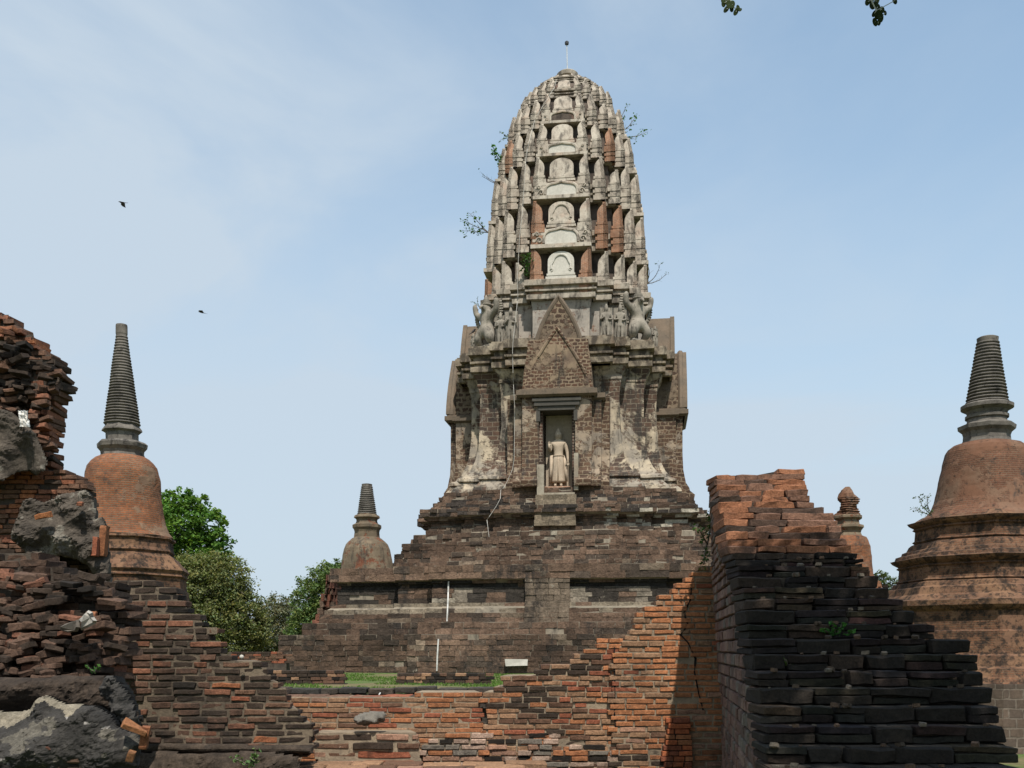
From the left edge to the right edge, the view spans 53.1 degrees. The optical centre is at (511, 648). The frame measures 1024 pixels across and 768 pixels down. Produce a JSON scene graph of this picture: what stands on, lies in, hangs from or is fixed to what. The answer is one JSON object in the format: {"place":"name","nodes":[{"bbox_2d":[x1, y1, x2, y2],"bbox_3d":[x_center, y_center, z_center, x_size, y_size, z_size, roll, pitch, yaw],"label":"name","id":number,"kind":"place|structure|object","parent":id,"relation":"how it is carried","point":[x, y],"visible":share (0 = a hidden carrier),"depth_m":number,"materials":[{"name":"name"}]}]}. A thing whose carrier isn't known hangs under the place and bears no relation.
{"place":"outdoors","nodes":[
{"label":"outdoors","id":0,"kind":"place"},
{"bbox_2d":[282,672,512,687],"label":"grass","id":1,"kind":"structure","parent":0,"point":[494,683],"depth_m":29.07,"materials":[{"name":"green plant"}]},
{"bbox_2d":[0,0,1023,631],"label":"sky","id":2,"kind":"structure","parent":0,"point":[832,199],"materials":[{"name":"blue"}]},
{"bbox_2d":[230,649,1023,767],"bbox_3d":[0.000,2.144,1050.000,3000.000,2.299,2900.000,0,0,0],"label":"ground","id":3,"kind":"structure","parent":0,"point":[1019,763],"depth_m":29.12,"materials":[{"name":"green plant"}]},
{"bbox_2d":[84,323,190,613],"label":"chedi","id":4,"kind":"structure","parent":3,"relation":"on","point":[121,473],"depth_m":35.16,"materials":[{"name":"brick"}]},
{"bbox_2d":[0,312,318,767],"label":"collapsed brick ruin","id":5,"kind":"object","parent":3,"relation":"on","point":[180,684],"visible":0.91,"depth_m":7.79,"materials":[{"name":"brown brick"}]},
{"bbox_2d":[18,410,29,426],"bbox_3d":[-4.856,-2.284,10.186,0.106,0.159,0.079,0,0,0],"label":"plastic scrap","id":6,"kind":"object","parent":5,"relation":"on","point":[23,419],"visible":1,"depth_m":10.18,"materials":[{"name":"white plastic"}]},
{"bbox_2d":[60,619,79,632],"bbox_3d":[-2.708,-0.141,6.277,0.118,0.089,0.254,0,0,-24],"label":"broken stone","id":7,"kind":"object","parent":5,"relation":"on","point":[73,626],"visible":0.98,"depth_m":6.19,"materials":[{"name":"grey stone"}]},
{"bbox_2d":[0,695,150,767],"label":"masonry boulder","id":8,"kind":"object","parent":5,"relation":"on","point":[47,731],"visible":1,"depth_m":5.30,"materials":[{"name":"stone"}]},
{"bbox_2d":[79,610,96,629],"bbox_3d":[-2.590,-0.174,6.256,0.104,0.128,0.247,0,0,-23],"label":"broken stone","id":9,"kind":"object","parent":5,"relation":"on","point":[87,619],"visible":0.98,"depth_m":6.17,"materials":[{"name":"grey stone"}]},
{"bbox_2d":[85,664,100,673],"bbox_3d":[-2.445,0.113,5.984,0.110,0.070,0.047,0,0,19],"label":"weed","id":10,"kind":"object","parent":5,"relation":"on","point":[91,670],"visible":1,"depth_m":5.98,"materials":[{"name":"green plant"}]},
{"bbox_2d":[229,748,261,767],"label":"weed","id":11,"kind":"object","parent":5,"relation":"on","point":[254,755],"visible":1,"depth_m":7.17,"materials":[{"name":"green plant"}]},
{"bbox_2d":[161,486,237,558],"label":"tree","id":12,"kind":"object","parent":3,"relation":"on","point":[192,534],"visible":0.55,"depth_m":57.44,"materials":[{"name":"green plant"}]},
{"bbox_2d":[174,548,274,656],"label":"tree","id":13,"kind":"object","parent":3,"relation":"on","point":[221,596],"visible":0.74,"depth_m":49.25,"materials":[{"name":"green plant"}]},
{"bbox_2d":[228,652,293,669],"bbox_3d":[-9.367,0.594,38.287,2.443,0.952,0.625,0,0,0],"label":"brick footing","id":14,"kind":"object","parent":3,"relation":"on","point":[279,662],"visible":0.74,"depth_m":38.00,"materials":[{"name":"brown brick"}]},
{"bbox_2d":[254,591,300,656],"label":"tree","id":15,"kind":"object","parent":3,"relation":"on","point":[282,610],"visible":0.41,"depth_m":69.23,"materials":[{"name":"green plant"}]},
{"bbox_2d":[270,670,347,684],"bbox_3d":[-5.971,0.844,29.287,2.559,0.452,0.626,0,0,0],"label":"brick footing","id":16,"kind":"object","parent":3,"relation":"on","point":[327,677],"visible":0.74,"depth_m":29.01,"materials":[{"name":"brown brick"}]},
{"bbox_2d":[280,558,341,634],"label":"tree","id":17,"kind":"object","parent":3,"relation":"on","point":[307,611],"visible":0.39,"depth_m":61.24,"materials":[{"name":"green plant"}]},
{"bbox_2d":[284,686,492,722],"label":"laterite kerb","id":18,"kind":"structure","parent":3,"relation":"on","point":[360,690],"depth_m":11.20,"materials":[{"name":"stone"}]},
{"bbox_2d":[395,673,494,683],"bbox_3d":[-1.928,0.888,29.787,2.874,0.364,0.626,0,0,0],"label":"brick footing","id":19,"kind":"object","parent":3,"relation":"on","point":[444,678],"visible":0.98,"depth_m":29.50,"materials":[{"name":"brown brick"}]},
{"bbox_2d":[277,41,711,673],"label":"temple tower","id":20,"kind":"structure","parent":3,"relation":"on","point":[511,561],"depth_m":48.09,"materials":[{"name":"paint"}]},
{"bbox_2d":[341,483,392,568],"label":"chedi","id":21,"kind":"structure","parent":20,"relation":"on","point":[366,546],"depth_m":46.30,"materials":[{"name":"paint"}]},
{"bbox_2d":[460,211,487,237],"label":"sapling","id":22,"kind":"object","parent":20,"relation":"on","point":[480,229],"visible":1,"depth_m":53.40,"materials":[{"name":"green plant"}]},
{"bbox_2d":[491,144,502,166],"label":"sapling","id":23,"kind":"object","parent":20,"relation":"on","point":[495,152],"visible":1,"depth_m":53.39,"materials":[{"name":"green plant"}]},
{"bbox_2d":[519,252,533,279],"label":"sapling","id":24,"kind":"object","parent":20,"relation":"on","point":[526,272],"visible":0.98,"depth_m":50.20,"materials":[{"name":"green plant"}]},
{"bbox_2d":[545,415,571,487],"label":"niche","id":25,"kind":"object","parent":20,"relation":"on","point":[558,451],"visible":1,"depth_m":48.73,"materials":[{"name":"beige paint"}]},
{"bbox_2d":[622,103,647,143],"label":"sapling","id":26,"kind":"object","parent":20,"relation":"on","point":[635,117],"visible":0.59,"depth_m":53.45,"materials":[{"name":"green plant"}]},
{"bbox_2d":[647,262,668,283],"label":"sapling","id":27,"kind":"object","parent":20,"relation":"on","point":[655,275],"visible":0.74,"depth_m":53.43,"materials":[{"name":"green plant"}]},
{"bbox_2d":[287,566,724,767],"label":"brick wall","id":28,"kind":"structure","parent":3,"relation":"on","point":[644,693],"depth_m":9.01,"materials":[{"name":"brown brick"}]},
{"bbox_2d":[353,711,386,725],"bbox_3d":[-1.210,0.597,8.725,0.281,0.128,0.171,0,0,0],"label":"rubble chunk","id":29,"kind":"object","parent":28,"relation":"on","point":[369,718],"visible":1,"depth_m":8.68,"materials":[{"name":"grey stone"}]},
{"bbox_2d":[721,0,896,25],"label":"shade tree","id":30,"kind":"object","parent":3,"relation":"on","point":[878,12],"visible":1,"depth_m":5.20,"materials":[{"name":"green plant"}]},
{"bbox_2d":[833,487,881,588],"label":"chedi","id":31,"kind":"structure","parent":3,"relation":"on","point":[847,516],"depth_m":51.41,"materials":[{"name":"brick"}]},
{"bbox_2d":[707,468,1019,767],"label":"stepped brick ruin","id":32,"kind":"object","parent":3,"relation":"on","point":[883,686],"visible":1,"depth_m":5.89,"materials":[{"name":"black brick"}]},
{"bbox_2d":[691,511,710,570],"bbox_3d":[1.637,-0.921,8.731,0.125,0.526,0.290,0,0,42],"label":"weed","id":33,"kind":"object","parent":32,"relation":"attached to","point":[704,559],"visible":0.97,"depth_m":8.74,"materials":[{"name":"green plant"}]},
{"bbox_2d":[820,620,855,635],"bbox_3d":[1.909,-0.116,5.992,0.210,0.105,0.093,0,0,0],"label":"weed","id":34,"kind":"object","parent":32,"relation":"on","point":[833,630],"visible":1,"depth_m":5.99,"materials":[{"name":"green plant"}]},
{"bbox_2d":[874,569,897,589],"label":"tree","id":35,"kind":"object","parent":3,"relation":"on","point":[881,576],"visible":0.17,"depth_m":59.88,"materials":[{"name":"green plant"}]},
{"bbox_2d":[887,335,1023,753],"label":"chedi","id":36,"kind":"structure","parent":3,"relation":"on","point":[959,564],"depth_m":34.19,"materials":[{"name":"brick"}]},
{"bbox_2d":[910,493,932,516],"bbox_3d":[14.102,-4.946,35.349,0.882,0.783,0.526,0,0,0],"label":"sapling","id":37,"kind":"object","parent":36,"relation":"on","point":[926,509],"visible":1,"depth_m":35.34,"materials":[{"name":"green plant"}]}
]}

